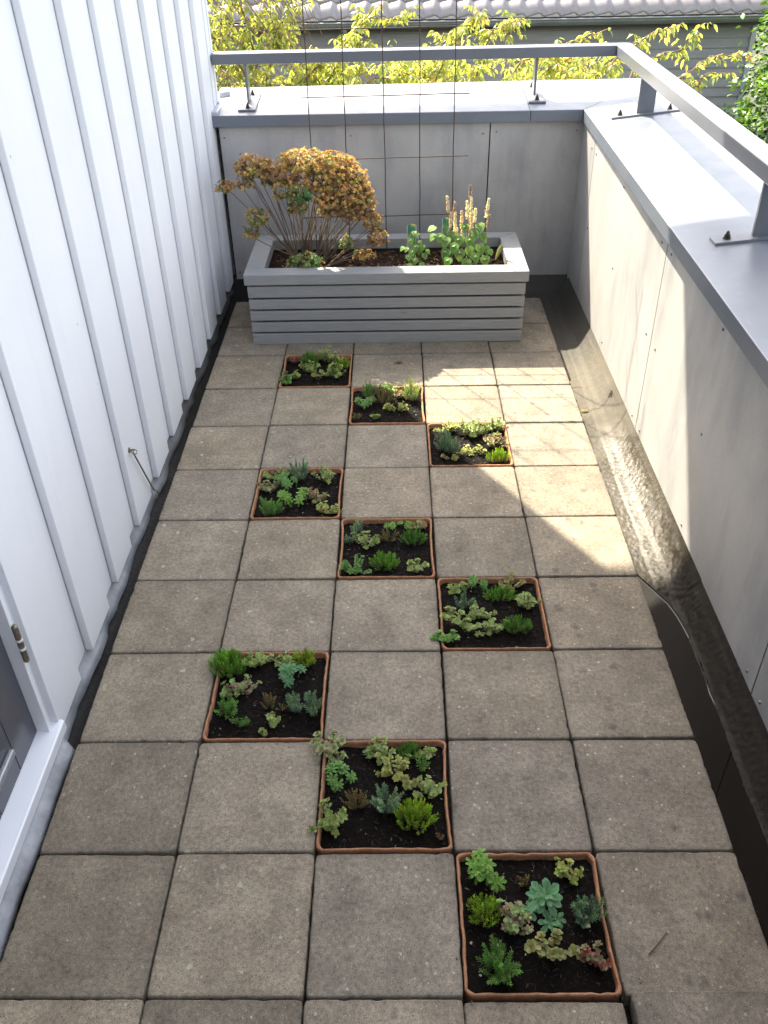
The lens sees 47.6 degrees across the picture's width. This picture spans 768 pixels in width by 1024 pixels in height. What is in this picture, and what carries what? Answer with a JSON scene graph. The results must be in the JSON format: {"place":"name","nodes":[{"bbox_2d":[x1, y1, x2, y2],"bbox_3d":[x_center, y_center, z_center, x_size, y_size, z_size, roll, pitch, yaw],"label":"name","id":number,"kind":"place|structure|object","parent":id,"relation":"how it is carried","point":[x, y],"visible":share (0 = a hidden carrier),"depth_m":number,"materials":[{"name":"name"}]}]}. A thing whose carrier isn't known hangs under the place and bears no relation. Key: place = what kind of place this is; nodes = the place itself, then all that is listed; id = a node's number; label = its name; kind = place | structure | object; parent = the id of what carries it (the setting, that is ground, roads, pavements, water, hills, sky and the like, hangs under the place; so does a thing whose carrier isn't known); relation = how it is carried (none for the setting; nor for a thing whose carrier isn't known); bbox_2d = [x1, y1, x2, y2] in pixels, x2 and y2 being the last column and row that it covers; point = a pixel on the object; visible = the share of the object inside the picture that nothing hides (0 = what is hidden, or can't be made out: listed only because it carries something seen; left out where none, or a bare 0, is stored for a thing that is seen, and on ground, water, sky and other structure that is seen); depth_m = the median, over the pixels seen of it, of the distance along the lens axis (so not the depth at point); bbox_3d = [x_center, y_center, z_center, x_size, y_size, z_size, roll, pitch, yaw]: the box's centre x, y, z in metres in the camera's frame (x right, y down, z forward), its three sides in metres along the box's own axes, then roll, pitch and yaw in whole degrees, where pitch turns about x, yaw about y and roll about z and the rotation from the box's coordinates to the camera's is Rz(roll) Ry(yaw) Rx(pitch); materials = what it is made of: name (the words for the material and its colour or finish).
{"place":"outdoors","nodes":[
{"label":"outdoors","id":0,"kind":"place"},
{"bbox_2d":[741,25,767,139],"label":"ground","id":1,"kind":"structure","parent":0,"point":[758,61],"depth_m":25.74,"materials":[{"name":"green plant"}]},
{"bbox_2d":[0,0,234,962],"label":"house","id":2,"kind":"structure","parent":1,"relation":"on","point":[117,270],"depth_m":2.32,"materials":[{"name":"white paint"}]},
{"bbox_2d":[0,624,36,819],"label":"door","id":3,"kind":"structure","parent":2,"relation":"in","point":[18,730],"depth_m":1.93,"materials":[{"name":"grey paint"}]},
{"bbox_2d":[211,78,640,278],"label":"parapet wall","id":4,"kind":"structure","parent":1,"relation":"on","point":[518,165],"depth_m":4.12,"materials":[{"name":"concrete"}]},
{"bbox_2d":[303,363,640,1023],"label":"terrace roof","id":5,"kind":"structure","parent":1,"relation":"on","point":[628,1016],"depth_m":2.17,"materials":[{"name":"fabric"}]},
{"bbox_2d":[0,999,143,1023],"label":"paving slab","id":6,"kind":"structure","parent":5,"relation":"on","point":[123,1011],"depth_m":1.62,"materials":[{"name":"concrete"}]},
{"bbox_2d":[0,855,175,1004],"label":"paving slab","id":7,"kind":"structure","parent":5,"relation":"on","point":[86,927],"depth_m":1.75,"materials":[{"name":"concrete"}]},
{"bbox_2d":[40,742,198,859],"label":"paving slab","id":8,"kind":"structure","parent":5,"relation":"on","point":[123,799],"depth_m":1.99,"materials":[{"name":"concrete"}]},
{"bbox_2d":[10,297,235,933],"bbox_3d":[-0.774,0.545,2.175,0.076,0.054,5.900,-1,36,1],"label":"gutter felt","id":9,"kind":"object","parent":5,"relation":"on","point":[82,714],"visible":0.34,"depth_m":2.76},
{"bbox_2d":[80,654,217,746],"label":"paving slab","id":10,"kind":"structure","parent":5,"relation":"on","point":[153,698],"depth_m":2.23,"materials":[{"name":"concrete"}]},
{"bbox_2d":[111,581,234,654],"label":"paving slab","id":11,"kind":"structure","parent":5,"relation":"on","point":[175,617],"depth_m":2.47,"materials":[{"name":"concrete"}]},
{"bbox_2d":[137,521,247,584],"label":"paving slab","id":12,"kind":"structure","parent":5,"relation":"on","point":[194,550],"depth_m":2.71,"materials":[{"name":"concrete"}]},
{"bbox_2d":[159,470,258,525],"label":"paving slab","id":13,"kind":"structure","parent":5,"relation":"on","point":[211,495],"depth_m":2.96,"materials":[{"name":"concrete"}]},
{"bbox_2d":[140,1000,302,1023],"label":"paving slab","id":14,"kind":"structure","parent":5,"relation":"on","point":[221,1012],"depth_m":1.61,"materials":[{"name":"concrete"}]},
{"bbox_2d":[177,426,268,472],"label":"paving slab","id":15,"kind":"structure","parent":5,"relation":"on","point":[222,448],"depth_m":3.20,"materials":[{"name":"concrete"}]},
{"bbox_2d":[147,854,314,1006],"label":"paving slab","id":16,"kind":"structure","parent":5,"relation":"on","point":[235,927],"depth_m":1.74,"materials":[{"name":"concrete"}]},
{"bbox_2d":[193,389,276,429],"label":"paving slab","id":17,"kind":"structure","parent":5,"relation":"on","point":[237,408],"depth_m":3.44,"materials":[{"name":"concrete"}]},
{"bbox_2d":[228,302,251,327],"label":"paving slab","id":18,"kind":"structure","parent":5,"relation":"on","point":[240,316],"depth_m":4.15,"materials":[{"name":"concrete"}]},
{"bbox_2d":[206,356,283,391],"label":"paving slab","id":19,"kind":"structure","parent":5,"relation":"on","point":[245,372],"depth_m":3.68,"materials":[{"name":"concrete"}]},
{"bbox_2d":[178,742,321,860],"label":"paving slab","id":20,"kind":"structure","parent":5,"relation":"on","point":[255,798],"depth_m":1.98,"materials":[{"name":"concrete"}]},
{"bbox_2d":[218,327,287,360],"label":"paving slab","id":21,"kind":"structure","parent":5,"relation":"on","point":[237,341],"depth_m":3.88,"materials":[{"name":"concrete"}]},
{"bbox_2d":[243,232,529,343],"bbox_3d":[0.013,-1.030,3.993,1.216,0.325,0.505,-1,36,1],"label":"planter box","id":22,"kind":"object","parent":21,"relation":"on","point":[389,295],"visible":0.77,"depth_m":3.81,"materials":[{"name":"grey paint"}]},
{"bbox_2d":[213,146,389,267],"bbox_3d":[-0.352,-1.294,3.755,0.755,0.511,0.301,-1,36,1],"label":"azalea shrub","id":23,"kind":"object","parent":22,"relation":"on","point":[353,192],"visible":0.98,"depth_m":3.71,"materials":[{"name":"orange plant"}]},
{"bbox_2d":[288,0,470,251],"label":"trellis","id":24,"kind":"object","parent":22,"relation":"on","point":[383,95],"visible":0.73,"depth_m":3.67,"materials":[{"name":"metal"}]},
{"bbox_2d":[400,231,429,265],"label":"young foamflower","id":25,"kind":"object","parent":22,"relation":"on","point":[416,250],"visible":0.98,"depth_m":3.84,"materials":[{"name":"green plant"}]},
{"bbox_2d":[428,184,492,265],"bbox_3d":[0.335,-1.243,3.809,0.289,0.333,0.178,-1,36,1],"label":"foamflower plant","id":26,"kind":"object","parent":22,"relation":"on","point":[462,255],"visible":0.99,"depth_m":3.84,"materials":[{"name":"green plant"}]},
{"bbox_2d":[202,651,328,743],"bbox_3d":[-0.296,0.483,2.250,0.296,0.048,0.298,-1,36,1],"label":"plant tray","id":27,"kind":"object","parent":5,"relation":"on","point":[293,727],"visible":0.75,"depth_m":2.22,"materials":[{"name":"soil"}]},
{"bbox_2d":[207,647,249,678],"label":"stonecrop plant","id":28,"kind":"object","parent":27,"relation":"on","point":[224,659],"visible":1,"depth_m":2.30,"materials":[{"name":"green plant"}]},
{"bbox_2d":[220,674,261,697],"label":"stonecrop plant","id":29,"kind":"object","parent":27,"relation":"on","point":[237,688],"visible":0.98,"depth_m":2.25,"materials":[{"name":"green plant"}]},
{"bbox_2d":[230,651,283,667],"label":"stonecrop plant","id":30,"kind":"object","parent":27,"relation":"on","point":[261,658],"visible":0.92,"depth_m":2.33,"materials":[{"name":"green plant"}]},
{"bbox_2d":[278,662,306,687],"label":"stonecrop plant","id":31,"kind":"object","parent":27,"relation":"on","point":[285,673],"visible":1,"depth_m":2.27,"materials":[{"name":"green plant"}]},
{"bbox_2d":[221,580,335,660],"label":"paving slab","id":32,"kind":"structure","parent":5,"relation":"on","point":[282,616],"depth_m":2.47,"materials":[{"name":"concrete"}]},
{"bbox_2d":[238,519,340,586],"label":"paving slab","id":33,"kind":"structure","parent":5,"relation":"on","point":[280,550],"depth_m":2.71,"materials":[{"name":"concrete"}]},
{"bbox_2d":[250,468,343,520],"bbox_3d":[-0.291,-0.050,2.975,0.296,0.048,0.297,-1,36,1],"label":"plant tray","id":34,"kind":"object","parent":5,"relation":"on","point":[333,489],"visible":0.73,"depth_m":2.96,"materials":[{"name":"soil"}]},
{"bbox_2d":[276,487,308,506],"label":"stonecrop plant","id":35,"kind":"object","parent":34,"relation":"on","point":[287,495],"visible":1,"depth_m":2.90,"materials":[{"name":"green plant"}]},
{"bbox_2d":[261,425,347,477],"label":"paving slab","id":36,"kind":"structure","parent":5,"relation":"on","point":[316,446],"depth_m":3.20,"materials":[{"name":"concrete"}]},
{"bbox_2d":[270,388,350,431],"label":"paving slab","id":37,"kind":"structure","parent":5,"relation":"on","point":[307,406],"depth_m":3.44,"materials":[{"name":"concrete"}]},
{"bbox_2d":[279,354,351,388],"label":"plant tray","id":38,"kind":"object","parent":5,"relation":"on","point":[305,379],"visible":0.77,"depth_m":3.67,"materials":[{"name":"soil"}]},
{"bbox_2d":[286,343,353,362],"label":"paving slab","id":39,"kind":"structure","parent":5,"relation":"on","point":[338,348],"depth_m":3.86,"materials":[{"name":"concrete"}]},
{"bbox_2d":[303,999,464,1023],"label":"paving slab","id":40,"kind":"structure","parent":5,"relation":"on","point":[416,1011],"depth_m":1.61,"materials":[{"name":"concrete"}]},
{"bbox_2d":[306,853,462,1000],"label":"paving slab","id":41,"kind":"structure","parent":5,"relation":"on","point":[384,927],"depth_m":1.74,"materials":[{"name":"concrete"}]},
{"bbox_2d":[316,740,452,854],"bbox_3d":[0.002,0.657,2.004,0.296,0.048,0.297,-1,36,1],"label":"plant tray","id":42,"kind":"object","parent":5,"relation":"on","point":[368,828],"visible":0.69,"depth_m":1.97,"materials":[{"name":"soil"}]},
{"bbox_2d":[307,797,347,837],"bbox_3d":[-0.120,0.677,1.915,0.079,0.074,0.080,13,39,18],"label":"stonecrop plant","id":43,"kind":"object","parent":42,"relation":"on","point":[329,821],"visible":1,"depth_m":1.91,"materials":[{"name":"green plant"}]},
{"bbox_2d":[309,729,345,754],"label":"stonecrop plant","id":44,"kind":"object","parent":42,"relation":"on","point":[333,747],"visible":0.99,"depth_m":2.08,"materials":[{"name":"green plant"}]},
{"bbox_2d":[324,760,356,792],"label":"stonecrop plant","id":45,"kind":"object","parent":42,"relation":"on","point":[342,770],"visible":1,"depth_m":2.02,"materials":[{"name":"green plant"}]},
{"bbox_2d":[365,735,395,765],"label":"stonecrop plant","id":46,"kind":"object","parent":42,"relation":"on","point":[381,747],"visible":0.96,"depth_m":2.08,"materials":[{"name":"green plant"}]},
{"bbox_2d":[370,782,403,813],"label":"stonecrop plant","id":47,"kind":"object","parent":42,"relation":"on","point":[380,805],"visible":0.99,"depth_m":1.95,"materials":[{"name":"green plant"}]},
{"bbox_2d":[375,752,410,781],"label":"stonecrop plant","id":48,"kind":"object","parent":42,"relation":"on","point":[403,765],"visible":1,"depth_m":2.04,"materials":[{"name":"green plant"}]},
{"bbox_2d":[393,797,438,834],"bbox_3d":[0.068,0.663,1.925,0.091,0.074,0.088,-25,43,-29],"label":"stonecrop plant","id":49,"kind":"object","parent":42,"relation":"on","point":[418,811],"visible":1,"depth_m":1.93,"materials":[{"name":"green plant"}]},
{"bbox_2d":[412,774,446,798],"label":"stonecrop plant","id":50,"kind":"object","parent":42,"relation":"on","point":[427,785],"visible":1,"depth_m":1.99,"materials":[{"name":"green plant"}]},
{"bbox_2d":[324,652,445,741],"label":"paving slab","id":51,"kind":"structure","parent":5,"relation":"on","point":[394,695],"depth_m":2.22,"materials":[{"name":"concrete"}]},
{"bbox_2d":[331,579,439,653],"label":"paving slab","id":52,"kind":"structure","parent":5,"relation":"on","point":[380,616],"depth_m":2.46,"materials":[{"name":"concrete"}]},
{"bbox_2d":[5,302,765,1022],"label":"joint grit","id":53,"kind":"object","parent":5,"relation":"on","point":[327,680],"visible":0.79,"depth_m":2.20,"materials":[{"name":"grey stone"}]},
{"bbox_2d":[337,518,434,579],"bbox_3d":[0.008,0.125,2.729,0.295,0.048,0.297,-1,36,1],"label":"plant tray","id":54,"kind":"object","parent":5,"relation":"on","point":[406,552],"visible":0.74,"depth_m":2.72,"materials":[{"name":"soil"}]},
{"bbox_2d":[368,551,399,570],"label":"stonecrop plant","id":55,"kind":"object","parent":54,"relation":"on","point":[388,560],"visible":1,"depth_m":2.64,"materials":[{"name":"green plant"}]},
{"bbox_2d":[341,467,431,519],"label":"paving slab","id":56,"kind":"structure","parent":5,"relation":"on","point":[379,493],"depth_m":2.95,"materials":[{"name":"concrete"}]},
{"bbox_2d":[345,425,428,469],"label":"paving slab","id":57,"kind":"structure","parent":5,"relation":"on","point":[386,446],"depth_m":3.19,"materials":[{"name":"concrete"}]},
{"bbox_2d":[351,354,422,387],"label":"paving slab","id":58,"kind":"structure","parent":5,"relation":"on","point":[378,370],"depth_m":3.68,"materials":[{"name":"concrete"}]},
{"bbox_2d":[349,386,424,425],"bbox_3d":[0.013,-0.408,3.454,0.295,0.048,0.298,-1,36,1],"label":"plant tray","id":59,"kind":"object","parent":5,"relation":"on","point":[414,415],"visible":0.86,"depth_m":3.42,"materials":[{"name":"soil"}]},
{"bbox_2d":[354,342,420,354],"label":"paving slab","id":60,"kind":"structure","parent":5,"relation":"on","point":[387,348],"depth_m":3.85,"materials":[{"name":"concrete"}]},
{"bbox_2d":[231,274,566,301],"bbox_3d":[0.075,-1.126,4.391,1.730,0.094,0.180,-1,36,1],"label":"gutter felt","id":61,"kind":"object","parent":5,"relation":"on","point":[541,287],"visible":0.13,"depth_m":4.43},
{"bbox_2d":[421,341,489,355],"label":"paving slab","id":62,"kind":"structure","parent":5,"relation":"on","point":[454,347],"depth_m":3.84,"materials":[{"name":"concrete"}]},
{"bbox_2d":[422,353,496,392],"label":"paving slab","id":63,"kind":"structure","parent":5,"relation":"on","point":[460,369],"depth_m":3.67,"materials":[{"name":"concrete"}]},
{"bbox_2d":[425,386,503,431],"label":"paving slab","id":64,"kind":"structure","parent":5,"relation":"on","point":[457,404],"depth_m":3.44,"materials":[{"name":"concrete"}]},
{"bbox_2d":[427,423,512,467],"bbox_3d":[0.311,-0.234,3.208,0.298,0.048,0.298,-1,36,1],"label":"plant tray","id":65,"kind":"object","parent":5,"relation":"on","point":[463,459],"visible":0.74,"depth_m":3.19,"materials":[{"name":"soil"}]},
{"bbox_2d":[457,419,498,437],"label":"stonecrop plant","id":66,"kind":"object","parent":65,"relation":"on","point":[474,429],"visible":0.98,"depth_m":3.24,"materials":[{"name":"green plant"}]},
{"bbox_2d":[430,467,523,524],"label":"paving slab","id":67,"kind":"structure","parent":5,"relation":"on","point":[475,492],"depth_m":2.94,"materials":[{"name":"concrete"}]},
{"bbox_2d":[433,518,536,586],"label":"paving slab","id":68,"kind":"structure","parent":5,"relation":"on","point":[489,547],"depth_m":2.70,"materials":[{"name":"concrete"}]},
{"bbox_2d":[437,577,550,654],"bbox_3d":[0.306,0.299,2.483,0.298,0.048,0.297,-1,36,1],"label":"plant tray","id":69,"kind":"object","parent":5,"relation":"on","point":[536,638],"visible":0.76,"depth_m":2.47,"materials":[{"name":"ceramic"}]},
{"bbox_2d":[501,614,532,633],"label":"stonecrop plant","id":70,"kind":"object","parent":69,"relation":"on","point":[516,622],"visible":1,"depth_m":2.41,"materials":[{"name":"green plant"}]},
{"bbox_2d":[442,651,569,746],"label":"paving slab","id":71,"kind":"structure","parent":5,"relation":"on","point":[499,696],"depth_m":2.22,"materials":[{"name":"concrete"}]},
{"bbox_2d":[448,740,591,861],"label":"paving slab","id":72,"kind":"structure","parent":5,"relation":"on","point":[521,797],"depth_m":1.97,"materials":[{"name":"concrete"}]},
{"bbox_2d":[487,323,558,354],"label":"paving slab","id":73,"kind":"structure","parent":5,"relation":"on","point":[537,337],"depth_m":3.87,"materials":[{"name":"concrete"}]},
{"bbox_2d":[491,352,569,387],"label":"paving slab","id":74,"kind":"structure","parent":5,"relation":"on","point":[529,368],"depth_m":3.67,"materials":[{"name":"concrete"}]},
{"bbox_2d":[522,298,548,323],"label":"paving slab","id":75,"kind":"structure","parent":5,"relation":"on","point":[534,312],"depth_m":4.13,"materials":[{"name":"concrete"}]},
{"bbox_2d":[456,852,621,1002],"bbox_3d":[0.300,0.833,1.757,0.296,0.048,0.297,-1,36,1],"label":"plant tray","id":76,"kind":"object","parent":5,"relation":"on","point":[566,979],"visible":0.69,"depth_m":1.73,"materials":[{"name":"soil"}]},
{"bbox_2d":[466,892,502,927],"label":"stonecrop plant","id":77,"kind":"object","parent":76,"relation":"on","point":[490,905],"visible":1,"depth_m":1.75,"materials":[{"name":"green plant"}]},
{"bbox_2d":[465,848,506,892],"bbox_3d":[0.204,0.745,1.811,0.069,0.076,0.106,-17,39,-20],"label":"stonecrop plant","id":78,"kind":"object","parent":76,"relation":"on","point":[485,871],"visible":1,"depth_m":1.79,"materials":[{"name":"green plant"}]},
{"bbox_2d":[476,934,522,985],"bbox_3d":[0.213,0.853,1.652,0.081,0.091,0.090,-25,42,-29],"label":"stonecrop plant","id":79,"kind":"object","parent":76,"relation":"on","point":[504,970],"visible":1,"depth_m":1.66,"materials":[{"name":"green plant"}]},
{"bbox_2d":[497,898,533,934],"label":"stonecrop plant","id":80,"kind":"object","parent":76,"relation":"on","point":[512,923],"visible":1,"depth_m":1.73,"materials":[{"name":"green plant"}]},
{"bbox_2d":[521,878,565,933],"bbox_3d":[0.322,0.790,1.755,0.088,0.066,0.101,-1,36,1],"label":"stonecrop plant","id":81,"kind":"object","parent":76,"relation":"on","point":[547,894],"visible":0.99,"depth_m":1.75,"materials":[{"name":"green plant"}]},
{"bbox_2d":[524,928,580,960],"bbox_3d":[0.324,0.845,1.688,0.110,0.057,0.067,-1,36,1],"label":"stonecrop plant","id":82,"kind":"object","parent":76,"relation":"on","point":[552,954],"visible":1,"depth_m":1.68,"materials":[{"name":"green plant"}]},
{"bbox_2d":[554,856,583,884],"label":"stonecrop plant","id":83,"kind":"object","parent":76,"relation":"on","point":[563,870],"visible":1,"depth_m":1.82,"materials":[{"name":"green plant"}]},
{"bbox_2d":[571,894,607,928],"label":"stonecrop plant","id":84,"kind":"object","parent":76,"relation":"on","point":[584,909],"visible":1,"depth_m":1.74,"materials":[{"name":"green plant"}]},
{"bbox_2d":[576,940,612,970],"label":"stonecrop plant","id":85,"kind":"object","parent":76,"relation":"on","point":[586,955],"visible":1,"depth_m":1.68,"materials":[{"name":"green plant"}]},
{"bbox_2d":[498,385,582,425],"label":"paving slab","id":86,"kind":"structure","parent":5,"relation":"on","point":[538,403],"depth_m":3.42,"materials":[{"name":"concrete"}]},
{"bbox_2d":[464,1002,627,1023],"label":"paving slab","id":87,"kind":"structure","parent":5,"relation":"on","point":[539,1013],"depth_m":1.60,"materials":[{"name":"concrete"}]},
{"bbox_2d":[506,423,597,469],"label":"paving slab","id":88,"kind":"structure","parent":5,"relation":"on","point":[553,444],"depth_m":3.18,"materials":[{"name":"concrete"}]},
{"bbox_2d":[515,466,615,521],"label":"paving slab","id":89,"kind":"structure","parent":5,"relation":"on","point":[563,491],"depth_m":2.94,"materials":[{"name":"concrete"}]},
{"bbox_2d":[526,516,636,580],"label":"paving slab","id":90,"kind":"structure","parent":5,"relation":"on","point":[577,547],"depth_m":2.70,"materials":[{"name":"concrete"}]},
{"bbox_2d":[538,577,662,653],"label":"paving slab","id":91,"kind":"structure","parent":5,"relation":"on","point":[599,613],"depth_m":2.45,"materials":[{"name":"concrete"}]},
{"bbox_2d":[553,650,693,745],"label":"paving slab","id":92,"kind":"structure","parent":5,"relation":"on","point":[620,694],"depth_m":2.21,"materials":[{"name":"concrete"}]},
{"bbox_2d":[532,278,767,844],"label":"gutter felt","id":93,"kind":"object","parent":5,"relation":"on","point":[660,554],"visible":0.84,"depth_m":2.78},
{"bbox_2d":[637,574,767,946],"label":"water","id":94,"kind":"structure","parent":93,"relation":"on","point":[744,830],"depth_m":2.11,"materials":[{"name":"black liquid"}]},
{"bbox_2d":[572,740,732,857],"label":"paving slab","id":95,"kind":"structure","parent":5,"relation":"on","point":[649,796],"depth_m":1.97,"materials":[{"name":"concrete"}]},
{"bbox_2d":[595,852,767,1006],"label":"paving slab","id":96,"kind":"structure","parent":5,"relation":"on","point":[698,908],"depth_m":1.73,"materials":[{"name":"concrete"}]},
{"bbox_2d":[629,991,767,1023],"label":"paving slab","id":97,"kind":"structure","parent":5,"relation":"on","point":[700,1007],"depth_m":1.60,"materials":[{"name":"concrete"}]},
{"bbox_2d":[207,0,760,92],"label":"cherry tree","id":98,"kind":"object","parent":1,"relation":"on","point":[279,40],"visible":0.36,"depth_m":6.59,"materials":[{"name":"yellow plant"}]},
{"bbox_2d":[207,0,767,119],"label":"neighbour house","id":99,"kind":"structure","parent":1,"relation":"on","point":[552,21],"depth_m":11.05,"materials":[{"name":"grey"}]},
{"bbox_2d":[567,85,767,730],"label":"parapet wall","id":100,"kind":"structure","parent":1,"relation":"on","point":[672,298],"depth_m":2.69,"materials":[{"name":"paint"}]},
{"bbox_2d":[211,42,767,245],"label":"railing","id":101,"kind":"object","parent":100,"relation":"on","point":[744,146],"visible":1,"depth_m":3.83,"materials":[{"name":"grey metal"}]},
{"bbox_2d":[723,0,767,140],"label":"garden tree","id":102,"kind":"object","parent":1,"relation":"on","point":[742,117],"visible":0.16,"depth_m":9.58,"materials":[{"name":"green plant"}]},
{"bbox_2d":[742,25,767,142],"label":"garden tree","id":103,"kind":"object","parent":1,"relation":"on","point":[754,105],"visible":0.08,"depth_m":12.01,"materials":[{"name":"green plant"}]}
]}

